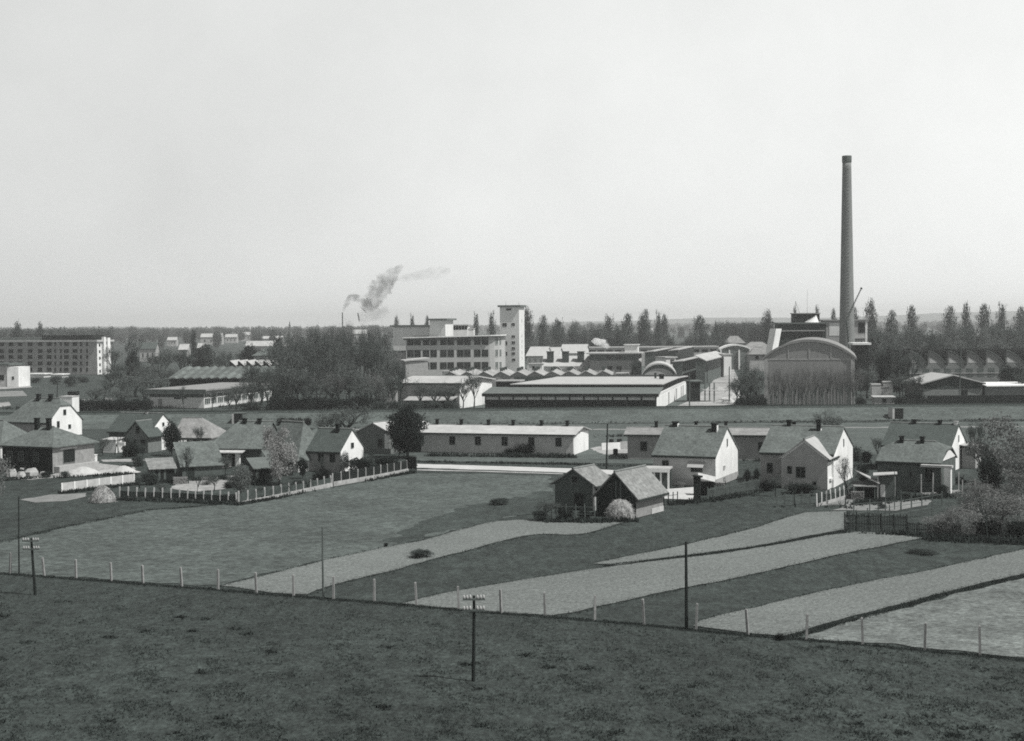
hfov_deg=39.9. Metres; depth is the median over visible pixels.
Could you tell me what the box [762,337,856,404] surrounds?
vaulted hall
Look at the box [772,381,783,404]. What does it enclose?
tree
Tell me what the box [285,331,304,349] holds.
tree
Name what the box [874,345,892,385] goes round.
tree
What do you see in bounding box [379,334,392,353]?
tree
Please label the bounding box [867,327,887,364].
tree
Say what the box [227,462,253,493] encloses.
bush
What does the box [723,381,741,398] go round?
tree
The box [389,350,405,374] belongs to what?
annex
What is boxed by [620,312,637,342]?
poplar tree
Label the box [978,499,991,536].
tree
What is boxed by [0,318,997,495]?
distant trees
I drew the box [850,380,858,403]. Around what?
tree
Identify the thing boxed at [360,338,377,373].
tree
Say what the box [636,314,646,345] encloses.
poplar tree
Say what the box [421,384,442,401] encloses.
tree
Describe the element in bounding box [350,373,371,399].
tree
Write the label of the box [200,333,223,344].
distant building
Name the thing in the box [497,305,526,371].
white tower
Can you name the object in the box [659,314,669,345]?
poplar tree
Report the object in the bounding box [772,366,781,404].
tree
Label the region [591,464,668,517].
plank barn
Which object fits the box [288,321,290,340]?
distant spire
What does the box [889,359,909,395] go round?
tree
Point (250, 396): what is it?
tree
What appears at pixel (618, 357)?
window
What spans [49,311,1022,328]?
hills
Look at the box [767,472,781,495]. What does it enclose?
tree
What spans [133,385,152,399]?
tree
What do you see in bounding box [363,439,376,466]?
tree
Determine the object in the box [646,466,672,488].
veranda
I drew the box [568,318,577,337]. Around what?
tree
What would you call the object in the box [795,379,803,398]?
tree
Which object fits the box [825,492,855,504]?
yard path
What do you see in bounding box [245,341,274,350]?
distant building
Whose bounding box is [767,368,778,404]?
tree
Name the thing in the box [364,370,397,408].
tree
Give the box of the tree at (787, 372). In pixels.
[785,365,798,404]
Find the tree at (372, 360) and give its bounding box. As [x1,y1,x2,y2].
[357,344,391,377]
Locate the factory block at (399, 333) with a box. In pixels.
[390,325,429,349]
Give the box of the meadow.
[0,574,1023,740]
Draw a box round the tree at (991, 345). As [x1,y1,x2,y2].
[985,339,1000,348]
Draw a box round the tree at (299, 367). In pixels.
[290,351,301,374]
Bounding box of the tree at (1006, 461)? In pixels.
[995,426,1023,489]
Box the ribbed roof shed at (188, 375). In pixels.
[168,366,302,395]
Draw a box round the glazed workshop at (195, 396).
[143,382,271,407]
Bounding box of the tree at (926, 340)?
[919,329,940,345]
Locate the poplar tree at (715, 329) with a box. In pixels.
[713,322,719,334]
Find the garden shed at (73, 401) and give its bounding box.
[59,395,78,411]
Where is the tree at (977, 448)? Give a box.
[963,436,994,480]
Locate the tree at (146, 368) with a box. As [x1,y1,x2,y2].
[126,361,169,387]
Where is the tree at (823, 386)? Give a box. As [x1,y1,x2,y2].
[819,378,828,403]
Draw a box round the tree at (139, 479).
[134,476,143,491]
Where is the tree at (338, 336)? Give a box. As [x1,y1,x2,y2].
[335,327,349,364]
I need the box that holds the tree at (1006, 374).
[997,362,1023,381]
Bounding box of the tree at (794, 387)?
[791,372,799,404]
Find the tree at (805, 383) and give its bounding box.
[800,368,806,404]
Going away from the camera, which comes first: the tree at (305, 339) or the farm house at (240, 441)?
the farm house at (240, 441)
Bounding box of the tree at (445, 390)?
[437,381,455,407]
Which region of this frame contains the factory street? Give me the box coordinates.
[678,369,740,405]
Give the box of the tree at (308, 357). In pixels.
[298,339,319,373]
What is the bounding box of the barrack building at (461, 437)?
[420,419,591,454]
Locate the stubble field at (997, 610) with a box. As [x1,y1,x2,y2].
[808,578,1023,657]
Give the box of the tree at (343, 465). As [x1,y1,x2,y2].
[338,450,348,471]
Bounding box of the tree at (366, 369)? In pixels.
[359,342,373,377]
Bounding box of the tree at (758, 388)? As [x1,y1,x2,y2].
[746,379,765,396]
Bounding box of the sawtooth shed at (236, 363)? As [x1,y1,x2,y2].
[229,359,275,366]
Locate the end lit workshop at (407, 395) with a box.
[395,375,495,407]
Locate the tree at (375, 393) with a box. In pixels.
[363,375,382,397]
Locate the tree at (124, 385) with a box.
[114,379,138,401]
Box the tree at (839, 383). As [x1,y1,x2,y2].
[837,369,846,403]
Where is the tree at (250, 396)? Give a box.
[233,375,257,407]
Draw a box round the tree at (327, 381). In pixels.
[321,371,336,396]
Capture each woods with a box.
[0,320,1023,330]
[48,323,1023,338]
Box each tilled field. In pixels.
[222,520,621,593]
[406,532,921,614]
[596,511,846,564]
[693,549,1023,635]
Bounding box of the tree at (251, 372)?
[241,361,261,407]
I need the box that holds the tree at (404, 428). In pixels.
[385,404,430,456]
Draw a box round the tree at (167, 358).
[158,347,176,378]
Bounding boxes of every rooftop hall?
[453,324,470,335]
[468,328,474,335]
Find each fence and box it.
[4,552,1017,655]
[119,487,236,501]
[238,475,332,501]
[332,460,407,485]
[405,457,416,469]
[545,502,594,517]
[663,491,677,505]
[707,476,759,497]
[776,492,818,506]
[816,484,852,506]
[844,512,907,532]
[845,499,932,522]
[853,491,942,513]
[907,522,960,536]
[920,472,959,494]
[961,476,1009,495]
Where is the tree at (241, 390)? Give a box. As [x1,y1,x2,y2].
[230,381,250,409]
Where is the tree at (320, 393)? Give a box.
[313,369,335,396]
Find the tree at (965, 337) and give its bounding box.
[953,326,973,346]
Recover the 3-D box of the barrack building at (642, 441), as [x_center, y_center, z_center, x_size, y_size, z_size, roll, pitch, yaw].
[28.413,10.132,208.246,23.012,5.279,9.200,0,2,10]
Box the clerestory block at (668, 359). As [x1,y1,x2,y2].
[654,356,677,366]
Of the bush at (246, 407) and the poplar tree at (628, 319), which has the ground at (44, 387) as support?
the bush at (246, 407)
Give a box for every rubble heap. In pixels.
[711,386,725,390]
[714,397,734,402]
[720,375,737,378]
[725,393,746,397]
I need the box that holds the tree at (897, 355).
[887,344,911,391]
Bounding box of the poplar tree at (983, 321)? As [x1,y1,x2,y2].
[976,303,993,332]
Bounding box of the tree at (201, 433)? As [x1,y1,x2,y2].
[190,426,205,440]
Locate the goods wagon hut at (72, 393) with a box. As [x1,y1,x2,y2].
[67,391,78,395]
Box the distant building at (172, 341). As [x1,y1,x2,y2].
[167,337,178,345]
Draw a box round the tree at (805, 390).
[796,376,809,404]
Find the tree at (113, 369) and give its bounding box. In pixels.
[102,361,131,391]
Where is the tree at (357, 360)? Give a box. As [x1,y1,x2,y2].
[353,351,364,388]
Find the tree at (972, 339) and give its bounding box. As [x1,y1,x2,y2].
[960,325,975,347]
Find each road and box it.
[0,386,30,388]
[417,464,613,473]
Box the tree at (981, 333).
[973,327,989,347]
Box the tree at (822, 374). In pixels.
[818,363,824,404]
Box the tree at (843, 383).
[839,378,845,403]
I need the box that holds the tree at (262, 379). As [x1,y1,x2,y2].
[247,367,273,402]
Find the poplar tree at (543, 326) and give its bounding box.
[536,314,550,345]
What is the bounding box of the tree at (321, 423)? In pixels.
[312,411,347,426]
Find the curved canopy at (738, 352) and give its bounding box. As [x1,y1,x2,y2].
[718,344,750,368]
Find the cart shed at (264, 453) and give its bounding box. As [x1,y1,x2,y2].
[261,450,292,475]
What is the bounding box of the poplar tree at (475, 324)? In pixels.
[472,312,479,334]
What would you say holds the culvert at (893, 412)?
attached to the railway embankment
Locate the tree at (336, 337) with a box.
[328,326,341,376]
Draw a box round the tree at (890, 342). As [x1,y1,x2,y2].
[881,337,897,375]
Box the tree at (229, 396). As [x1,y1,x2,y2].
[222,388,238,409]
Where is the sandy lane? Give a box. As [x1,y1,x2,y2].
[0,402,10,406]
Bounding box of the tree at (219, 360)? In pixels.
[212,355,227,366]
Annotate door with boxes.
[140,439,145,451]
[158,399,161,406]
[187,467,194,477]
[228,453,234,463]
[573,492,584,506]
[694,484,698,499]
[880,484,884,496]
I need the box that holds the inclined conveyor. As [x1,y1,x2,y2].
[765,329,781,354]
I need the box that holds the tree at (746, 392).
[743,387,760,400]
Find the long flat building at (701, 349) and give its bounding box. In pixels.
[589,346,718,365]
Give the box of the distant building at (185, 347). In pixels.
[178,344,190,360]
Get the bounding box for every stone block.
[5,469,16,476]
[16,471,25,477]
[24,468,37,476]
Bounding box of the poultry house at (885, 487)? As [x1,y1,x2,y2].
[873,472,896,497]
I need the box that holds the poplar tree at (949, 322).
[940,305,958,336]
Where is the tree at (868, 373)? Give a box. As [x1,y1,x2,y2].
[855,362,880,398]
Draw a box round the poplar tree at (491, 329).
[487,312,495,334]
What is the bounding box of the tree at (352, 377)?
[328,361,366,398]
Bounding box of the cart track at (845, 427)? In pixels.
[592,426,1022,429]
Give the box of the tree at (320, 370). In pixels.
[302,359,326,397]
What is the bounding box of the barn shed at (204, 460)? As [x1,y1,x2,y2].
[173,441,223,477]
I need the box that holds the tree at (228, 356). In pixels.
[218,349,234,366]
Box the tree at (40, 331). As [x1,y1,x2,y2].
[34,321,44,336]
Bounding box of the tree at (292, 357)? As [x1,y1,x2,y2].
[270,340,309,375]
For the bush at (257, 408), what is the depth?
302.96 m
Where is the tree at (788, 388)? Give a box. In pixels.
[784,378,797,404]
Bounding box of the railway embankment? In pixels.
[0,406,1023,428]
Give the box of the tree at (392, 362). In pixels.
[381,352,402,376]
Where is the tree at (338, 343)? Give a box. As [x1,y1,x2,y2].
[325,335,344,374]
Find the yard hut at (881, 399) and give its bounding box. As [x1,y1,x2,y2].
[871,395,895,403]
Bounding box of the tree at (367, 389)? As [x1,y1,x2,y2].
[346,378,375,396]
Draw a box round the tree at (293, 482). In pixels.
[286,477,295,495]
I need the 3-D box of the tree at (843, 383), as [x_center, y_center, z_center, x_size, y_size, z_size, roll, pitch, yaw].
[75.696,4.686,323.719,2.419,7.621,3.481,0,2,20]
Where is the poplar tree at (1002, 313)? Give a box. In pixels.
[995,302,1008,332]
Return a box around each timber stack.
[870,384,880,399]
[881,386,889,394]
[882,381,892,394]
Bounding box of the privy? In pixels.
[693,474,702,499]
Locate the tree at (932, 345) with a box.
[924,335,945,348]
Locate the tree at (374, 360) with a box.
[361,339,384,379]
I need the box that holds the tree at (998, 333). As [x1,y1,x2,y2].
[990,325,1013,339]
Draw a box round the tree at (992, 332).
[983,324,1001,338]
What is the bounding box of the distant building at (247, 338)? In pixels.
[238,332,250,340]
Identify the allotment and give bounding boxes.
[0,391,26,396]
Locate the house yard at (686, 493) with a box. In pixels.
[664,487,693,498]
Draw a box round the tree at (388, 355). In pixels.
[369,340,398,382]
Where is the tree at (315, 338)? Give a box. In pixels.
[308,328,321,374]
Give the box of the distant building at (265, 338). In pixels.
[262,336,283,341]
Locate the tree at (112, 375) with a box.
[100,369,130,393]
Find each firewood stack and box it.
[172,476,187,483]
[715,481,725,485]
[850,490,865,498]
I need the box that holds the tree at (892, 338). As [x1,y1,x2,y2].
[882,328,901,346]
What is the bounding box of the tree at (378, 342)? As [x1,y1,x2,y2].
[369,338,385,372]
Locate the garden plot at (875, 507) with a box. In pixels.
[834,500,930,510]
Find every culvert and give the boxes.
[232,412,246,423]
[888,407,903,418]
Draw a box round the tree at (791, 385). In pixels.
[788,376,796,404]
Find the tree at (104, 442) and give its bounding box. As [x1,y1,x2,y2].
[98,437,109,455]
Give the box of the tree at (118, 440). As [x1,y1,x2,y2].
[113,434,121,455]
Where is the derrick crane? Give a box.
[845,287,861,348]
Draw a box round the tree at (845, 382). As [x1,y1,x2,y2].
[840,367,849,403]
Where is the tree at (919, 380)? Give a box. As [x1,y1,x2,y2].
[909,374,924,391]
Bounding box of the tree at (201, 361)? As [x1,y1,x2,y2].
[191,342,213,366]
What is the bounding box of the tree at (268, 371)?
[255,367,278,387]
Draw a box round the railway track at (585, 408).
[0,403,1023,414]
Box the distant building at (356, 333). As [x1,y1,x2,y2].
[352,329,367,341]
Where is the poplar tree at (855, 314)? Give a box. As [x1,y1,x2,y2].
[854,307,859,318]
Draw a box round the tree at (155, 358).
[141,351,171,374]
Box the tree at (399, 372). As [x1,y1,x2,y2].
[389,359,410,401]
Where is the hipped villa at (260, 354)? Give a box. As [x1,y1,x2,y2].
[252,347,273,359]
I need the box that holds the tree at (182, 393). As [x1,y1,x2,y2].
[178,386,186,410]
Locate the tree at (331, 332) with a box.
[325,327,336,343]
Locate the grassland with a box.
[0,439,1023,659]
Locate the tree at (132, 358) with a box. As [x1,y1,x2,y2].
[124,347,139,377]
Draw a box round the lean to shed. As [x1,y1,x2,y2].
[853,470,879,497]
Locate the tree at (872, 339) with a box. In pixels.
[867,328,885,370]
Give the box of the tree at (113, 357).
[102,346,123,380]
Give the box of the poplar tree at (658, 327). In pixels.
[653,310,662,345]
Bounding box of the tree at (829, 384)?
[823,369,832,403]
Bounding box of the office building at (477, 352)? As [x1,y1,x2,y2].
[402,334,507,374]
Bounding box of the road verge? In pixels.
[416,456,652,463]
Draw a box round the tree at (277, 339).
[272,333,284,365]
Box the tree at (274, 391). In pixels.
[258,377,284,404]
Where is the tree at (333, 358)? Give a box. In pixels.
[318,336,355,394]
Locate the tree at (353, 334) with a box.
[345,316,355,344]
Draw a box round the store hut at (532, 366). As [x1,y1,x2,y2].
[528,363,544,371]
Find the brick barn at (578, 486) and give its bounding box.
[550,463,609,510]
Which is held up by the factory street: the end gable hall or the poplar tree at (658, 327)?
the end gable hall
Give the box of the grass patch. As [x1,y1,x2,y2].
[383,491,555,542]
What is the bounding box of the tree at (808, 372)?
[805,366,810,401]
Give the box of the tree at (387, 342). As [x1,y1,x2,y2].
[375,331,393,377]
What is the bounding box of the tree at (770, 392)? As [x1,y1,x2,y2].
[767,379,777,404]
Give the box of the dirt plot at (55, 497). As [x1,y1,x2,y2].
[20,493,85,502]
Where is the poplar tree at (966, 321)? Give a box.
[960,300,972,330]
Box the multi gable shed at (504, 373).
[445,366,613,385]
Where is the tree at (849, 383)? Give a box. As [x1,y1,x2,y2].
[840,366,852,403]
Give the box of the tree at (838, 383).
[830,367,843,403]
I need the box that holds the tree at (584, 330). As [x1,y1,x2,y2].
[582,325,591,336]
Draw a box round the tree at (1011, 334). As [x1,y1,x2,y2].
[1002,326,1023,348]
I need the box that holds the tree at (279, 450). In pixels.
[262,424,298,484]
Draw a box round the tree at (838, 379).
[834,370,840,403]
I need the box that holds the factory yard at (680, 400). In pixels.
[387,358,711,408]
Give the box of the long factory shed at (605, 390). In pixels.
[482,373,687,407]
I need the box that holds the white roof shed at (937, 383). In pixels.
[905,371,1023,397]
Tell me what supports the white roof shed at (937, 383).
on the ground at (44, 387)
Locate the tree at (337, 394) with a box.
[322,374,346,397]
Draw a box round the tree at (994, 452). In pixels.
[966,410,1023,481]
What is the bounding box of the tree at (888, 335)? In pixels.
[881,324,898,345]
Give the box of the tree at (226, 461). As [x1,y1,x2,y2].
[218,452,231,475]
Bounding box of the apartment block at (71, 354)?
[0,335,113,374]
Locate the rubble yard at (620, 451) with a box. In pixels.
[590,446,627,454]
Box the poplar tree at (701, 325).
[689,315,710,345]
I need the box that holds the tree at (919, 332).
[909,326,927,338]
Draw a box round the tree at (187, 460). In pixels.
[172,446,194,482]
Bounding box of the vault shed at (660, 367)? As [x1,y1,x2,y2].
[642,361,675,374]
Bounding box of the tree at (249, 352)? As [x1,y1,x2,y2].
[236,343,260,359]
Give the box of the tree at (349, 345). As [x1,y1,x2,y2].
[332,335,361,369]
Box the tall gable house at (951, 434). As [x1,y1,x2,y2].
[881,419,980,469]
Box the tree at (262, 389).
[250,374,268,403]
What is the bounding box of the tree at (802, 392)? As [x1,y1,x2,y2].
[796,381,806,404]
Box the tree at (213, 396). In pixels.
[208,388,217,408]
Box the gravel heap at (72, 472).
[56,469,85,476]
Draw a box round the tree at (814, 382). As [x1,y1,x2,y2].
[810,368,821,404]
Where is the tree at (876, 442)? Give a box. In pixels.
[871,437,882,453]
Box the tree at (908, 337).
[896,326,920,346]
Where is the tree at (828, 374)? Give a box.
[825,362,834,397]
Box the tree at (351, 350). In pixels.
[340,334,357,385]
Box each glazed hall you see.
[644,347,672,366]
[668,346,694,359]
[672,356,701,381]
[695,351,721,382]
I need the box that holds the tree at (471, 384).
[464,370,481,407]
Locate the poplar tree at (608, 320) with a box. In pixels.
[602,313,613,335]
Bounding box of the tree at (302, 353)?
[288,341,311,373]
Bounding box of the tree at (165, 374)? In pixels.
[144,364,177,386]
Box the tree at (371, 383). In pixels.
[359,374,380,396]
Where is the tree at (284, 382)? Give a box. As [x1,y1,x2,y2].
[274,365,291,398]
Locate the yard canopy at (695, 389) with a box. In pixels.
[684,380,720,401]
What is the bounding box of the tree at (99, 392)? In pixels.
[84,386,108,398]
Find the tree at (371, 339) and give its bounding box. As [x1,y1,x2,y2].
[366,329,377,379]
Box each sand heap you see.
[74,466,103,474]
[108,466,139,473]
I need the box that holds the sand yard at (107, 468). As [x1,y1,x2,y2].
[14,463,135,479]
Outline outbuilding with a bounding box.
[355,420,427,453]
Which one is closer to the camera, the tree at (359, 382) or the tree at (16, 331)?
the tree at (359, 382)
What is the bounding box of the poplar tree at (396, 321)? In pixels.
[392,315,398,348]
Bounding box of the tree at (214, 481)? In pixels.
[206,474,219,490]
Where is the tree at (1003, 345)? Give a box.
[987,338,1012,348]
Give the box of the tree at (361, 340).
[355,334,376,378]
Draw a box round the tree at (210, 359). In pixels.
[204,348,218,366]
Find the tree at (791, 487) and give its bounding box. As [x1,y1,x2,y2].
[790,482,798,503]
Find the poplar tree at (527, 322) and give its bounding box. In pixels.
[524,306,534,360]
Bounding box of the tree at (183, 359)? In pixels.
[178,351,193,366]
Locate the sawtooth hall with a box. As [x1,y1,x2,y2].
[886,348,1023,381]
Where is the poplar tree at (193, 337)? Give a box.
[189,327,196,365]
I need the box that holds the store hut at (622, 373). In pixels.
[616,372,628,374]
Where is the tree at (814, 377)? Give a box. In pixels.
[809,370,818,404]
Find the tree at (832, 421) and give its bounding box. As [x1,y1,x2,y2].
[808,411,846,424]
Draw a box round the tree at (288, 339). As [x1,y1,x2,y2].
[282,329,295,351]
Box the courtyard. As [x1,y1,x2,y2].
[172,475,234,490]
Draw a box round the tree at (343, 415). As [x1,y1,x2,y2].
[325,401,381,427]
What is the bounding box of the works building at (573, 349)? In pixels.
[561,344,589,355]
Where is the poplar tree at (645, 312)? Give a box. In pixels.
[641,308,651,336]
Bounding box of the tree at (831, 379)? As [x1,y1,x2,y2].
[830,373,834,403]
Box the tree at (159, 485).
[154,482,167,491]
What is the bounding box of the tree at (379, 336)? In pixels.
[374,324,384,380]
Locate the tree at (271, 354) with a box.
[254,333,294,365]
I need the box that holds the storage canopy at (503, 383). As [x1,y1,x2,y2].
[494,380,524,386]
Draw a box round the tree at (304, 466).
[296,457,307,478]
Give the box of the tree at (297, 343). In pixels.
[286,333,303,355]
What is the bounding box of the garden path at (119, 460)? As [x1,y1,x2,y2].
[102,459,144,461]
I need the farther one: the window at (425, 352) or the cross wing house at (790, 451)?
the window at (425, 352)
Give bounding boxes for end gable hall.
[718,353,731,376]
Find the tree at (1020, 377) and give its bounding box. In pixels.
[1012,372,1023,383]
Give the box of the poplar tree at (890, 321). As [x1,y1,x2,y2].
[884,310,900,333]
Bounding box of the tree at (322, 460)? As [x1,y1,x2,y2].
[313,456,326,472]
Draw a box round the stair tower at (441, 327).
[426,318,456,336]
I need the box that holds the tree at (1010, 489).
[998,468,1023,512]
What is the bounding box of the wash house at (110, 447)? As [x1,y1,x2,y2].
[102,437,125,452]
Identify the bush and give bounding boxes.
[30,377,41,382]
[40,471,51,477]
[49,376,61,383]
[60,471,69,477]
[62,375,77,385]
[77,376,89,381]
[79,398,87,410]
[84,398,101,410]
[95,399,114,410]
[111,398,129,410]
[120,442,141,456]
[125,398,143,410]
[130,455,144,465]
[139,398,153,409]
[140,471,160,484]
[200,476,212,484]
[222,481,232,487]
[227,462,253,493]
[239,403,252,409]
[250,404,263,409]
[252,487,269,495]
[264,403,278,409]
[266,394,280,409]
[274,396,286,409]
[275,416,286,424]
[281,392,298,408]
[283,394,303,409]
[289,478,304,489]
[299,395,317,409]
[304,417,311,424]
[311,395,321,409]
[311,467,331,480]
[314,396,330,408]
[326,397,345,408]
[338,398,348,408]
[345,397,358,408]
[345,457,375,469]
[348,392,367,408]
[360,393,373,407]
[370,400,390,408]
[374,454,398,465]
[387,400,406,408]
[402,399,424,408]
[407,548,434,557]
[421,400,442,407]
[444,400,462,407]
[489,497,508,504]
[503,449,514,453]
[512,443,534,453]
[531,510,550,520]
[532,499,560,512]
[555,505,574,518]
[577,509,591,518]
[675,481,684,487]
[734,395,746,404]
[741,467,751,480]
[745,395,762,404]
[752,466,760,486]
[756,395,767,404]
[758,478,775,490]
[774,633,784,639]
[784,482,819,493]
[853,446,864,460]
[854,395,866,403]
[855,463,868,480]
[860,450,872,461]
[891,396,908,403]
[899,391,926,397]
[900,491,912,496]
[905,548,938,554]
[919,515,955,534]
[927,505,991,534]
[932,484,951,494]
[952,479,998,511]
[958,488,1023,533]
[967,515,1001,535]
[975,454,1007,491]
[1003,518,1023,537]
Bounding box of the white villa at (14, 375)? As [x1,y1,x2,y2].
[0,363,29,386]
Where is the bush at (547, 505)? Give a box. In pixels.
[532,499,560,512]
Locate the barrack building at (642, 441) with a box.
[624,421,769,459]
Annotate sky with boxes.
[0,0,1023,328]
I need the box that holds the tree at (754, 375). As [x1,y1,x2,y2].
[734,358,767,397]
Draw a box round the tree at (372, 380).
[357,378,383,396]
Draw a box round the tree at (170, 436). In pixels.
[161,417,182,455]
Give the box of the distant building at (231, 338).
[225,334,237,342]
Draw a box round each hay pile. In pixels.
[89,484,117,502]
[604,498,636,519]
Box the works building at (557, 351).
[550,347,562,355]
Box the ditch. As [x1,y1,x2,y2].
[516,419,1023,424]
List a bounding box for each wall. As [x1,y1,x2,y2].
[61,474,134,491]
[514,376,554,381]
[601,441,627,449]
[901,395,1023,403]
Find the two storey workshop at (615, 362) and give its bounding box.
[586,344,643,374]
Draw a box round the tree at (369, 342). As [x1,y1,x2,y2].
[357,326,371,376]
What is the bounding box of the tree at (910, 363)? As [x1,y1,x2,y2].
[897,350,924,377]
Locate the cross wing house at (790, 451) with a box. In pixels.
[759,419,853,489]
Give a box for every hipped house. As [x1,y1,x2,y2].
[0,418,98,472]
[4,394,83,434]
[724,336,744,344]
[745,342,766,348]
[746,347,765,370]
[875,436,957,493]
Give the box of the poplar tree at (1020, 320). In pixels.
[1011,306,1023,332]
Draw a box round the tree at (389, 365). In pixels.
[372,357,404,378]
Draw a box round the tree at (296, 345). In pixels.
[286,336,303,394]
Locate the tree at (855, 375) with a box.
[848,366,861,399]
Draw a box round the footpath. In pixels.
[417,469,562,473]
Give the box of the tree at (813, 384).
[807,377,818,404]
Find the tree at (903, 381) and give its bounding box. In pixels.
[886,370,912,397]
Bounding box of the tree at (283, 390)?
[269,366,296,396]
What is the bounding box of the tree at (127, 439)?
[122,433,134,454]
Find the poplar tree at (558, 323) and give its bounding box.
[551,317,564,339]
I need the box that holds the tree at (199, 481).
[195,475,202,493]
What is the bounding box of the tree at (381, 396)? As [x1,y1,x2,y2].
[374,379,388,402]
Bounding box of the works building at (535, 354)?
[525,346,550,369]
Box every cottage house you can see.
[0,419,27,457]
[107,411,173,452]
[177,417,225,441]
[306,423,364,471]
[651,421,738,485]
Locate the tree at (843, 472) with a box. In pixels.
[835,458,860,504]
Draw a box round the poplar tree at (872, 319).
[862,297,878,333]
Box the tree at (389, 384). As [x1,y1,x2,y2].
[385,373,402,400]
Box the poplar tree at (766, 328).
[759,308,773,343]
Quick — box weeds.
[0,401,1023,740]
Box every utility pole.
[18,496,19,573]
[22,538,39,594]
[322,527,323,598]
[463,595,484,681]
[606,423,607,468]
[685,542,687,628]
[689,374,689,405]
[729,366,729,400]
[894,471,894,509]
[959,350,960,394]
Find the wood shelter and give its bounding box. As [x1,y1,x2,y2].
[698,473,715,494]
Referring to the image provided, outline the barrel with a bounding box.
[613,449,617,454]
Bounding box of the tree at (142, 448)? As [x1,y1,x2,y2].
[137,443,147,457]
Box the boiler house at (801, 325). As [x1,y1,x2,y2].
[773,301,827,346]
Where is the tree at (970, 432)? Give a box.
[965,420,988,440]
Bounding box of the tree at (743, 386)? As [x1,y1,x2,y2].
[728,370,755,396]
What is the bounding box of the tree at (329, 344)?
[322,335,335,372]
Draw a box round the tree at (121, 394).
[101,387,133,399]
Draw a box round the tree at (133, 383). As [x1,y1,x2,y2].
[112,370,155,396]
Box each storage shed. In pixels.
[30,373,52,377]
[51,373,69,376]
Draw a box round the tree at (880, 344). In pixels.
[873,342,885,366]
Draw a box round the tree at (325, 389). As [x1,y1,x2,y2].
[314,375,347,397]
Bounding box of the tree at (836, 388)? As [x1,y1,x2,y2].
[833,379,840,403]
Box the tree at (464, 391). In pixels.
[453,380,470,407]
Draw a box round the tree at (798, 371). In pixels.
[795,365,805,404]
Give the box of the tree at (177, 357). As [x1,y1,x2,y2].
[166,350,197,369]
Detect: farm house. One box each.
[214,418,277,465]
[263,420,314,471]
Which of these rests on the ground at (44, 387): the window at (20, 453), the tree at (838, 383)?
the tree at (838, 383)
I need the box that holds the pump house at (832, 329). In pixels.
[820,319,868,342]
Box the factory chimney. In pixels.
[839,155,854,349]
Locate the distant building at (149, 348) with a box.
[139,342,159,361]
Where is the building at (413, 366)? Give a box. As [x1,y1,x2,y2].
[400,357,429,377]
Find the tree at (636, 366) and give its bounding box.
[630,359,641,374]
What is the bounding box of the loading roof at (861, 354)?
[848,342,870,390]
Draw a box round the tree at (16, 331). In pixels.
[9,321,24,337]
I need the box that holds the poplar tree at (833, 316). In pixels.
[831,309,836,319]
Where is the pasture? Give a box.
[0,473,553,585]
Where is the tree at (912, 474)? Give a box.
[908,469,922,495]
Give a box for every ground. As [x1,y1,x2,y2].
[0,324,1017,438]
[276,419,1023,460]
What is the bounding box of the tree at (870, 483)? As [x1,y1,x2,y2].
[861,479,872,498]
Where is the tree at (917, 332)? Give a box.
[904,326,922,346]
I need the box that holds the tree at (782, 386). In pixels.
[778,371,786,404]
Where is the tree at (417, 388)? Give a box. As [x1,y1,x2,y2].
[410,380,433,400]
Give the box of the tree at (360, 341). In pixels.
[358,321,365,374]
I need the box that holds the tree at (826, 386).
[824,373,833,403]
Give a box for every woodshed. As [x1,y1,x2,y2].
[145,457,176,480]
[246,457,272,481]
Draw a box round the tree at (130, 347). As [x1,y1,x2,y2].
[124,334,141,354]
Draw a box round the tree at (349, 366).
[338,356,363,395]
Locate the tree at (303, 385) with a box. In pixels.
[295,372,314,396]
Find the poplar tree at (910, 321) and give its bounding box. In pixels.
[904,305,919,330]
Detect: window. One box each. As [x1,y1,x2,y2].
[7,451,12,460]
[18,451,23,460]
[33,452,38,461]
[204,398,209,404]
[217,396,222,402]
[318,453,323,461]
[329,454,334,462]
[378,439,381,447]
[407,340,413,344]
[407,350,413,356]
[414,338,420,344]
[414,350,420,356]
[423,338,428,344]
[423,350,428,356]
[430,338,436,344]
[430,350,436,356]
[430,362,436,368]
[440,338,446,344]
[440,350,446,356]
[440,362,446,368]
[447,338,453,344]
[447,350,453,356]
[447,362,453,368]
[449,436,454,444]
[457,337,463,344]
[457,350,463,356]
[457,362,463,368]
[464,337,470,344]
[464,350,470,356]
[464,362,470,368]
[474,337,480,344]
[474,349,480,356]
[474,362,480,368]
[475,436,480,444]
[482,337,487,344]
[482,349,487,356]
[482,362,487,368]
[502,437,507,445]
[528,437,533,445]
[555,438,561,446]
[571,475,577,482]
[616,355,621,359]
[640,441,646,450]
[662,460,668,465]
[691,468,702,471]
[758,442,762,451]
[767,463,772,472]
[781,333,787,337]
[787,466,791,473]
[790,333,795,337]
[796,467,804,477]
[798,333,804,337]
[858,322,864,332]
[908,470,914,479]
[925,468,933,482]
[945,368,950,372]
[955,368,961,375]
[961,390,967,394]
[966,368,972,376]
[977,368,983,376]
[988,368,994,376]
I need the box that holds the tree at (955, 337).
[941,325,963,344]
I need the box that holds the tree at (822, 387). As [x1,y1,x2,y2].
[817,376,828,404]
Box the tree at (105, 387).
[100,379,114,399]
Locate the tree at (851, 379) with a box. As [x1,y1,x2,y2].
[845,374,853,403]
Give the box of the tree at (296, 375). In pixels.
[273,360,308,397]
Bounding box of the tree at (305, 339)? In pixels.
[296,326,311,370]
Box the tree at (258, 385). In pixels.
[249,373,275,409]
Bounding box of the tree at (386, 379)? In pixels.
[378,372,396,387]
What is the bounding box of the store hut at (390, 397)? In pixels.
[385,387,397,401]

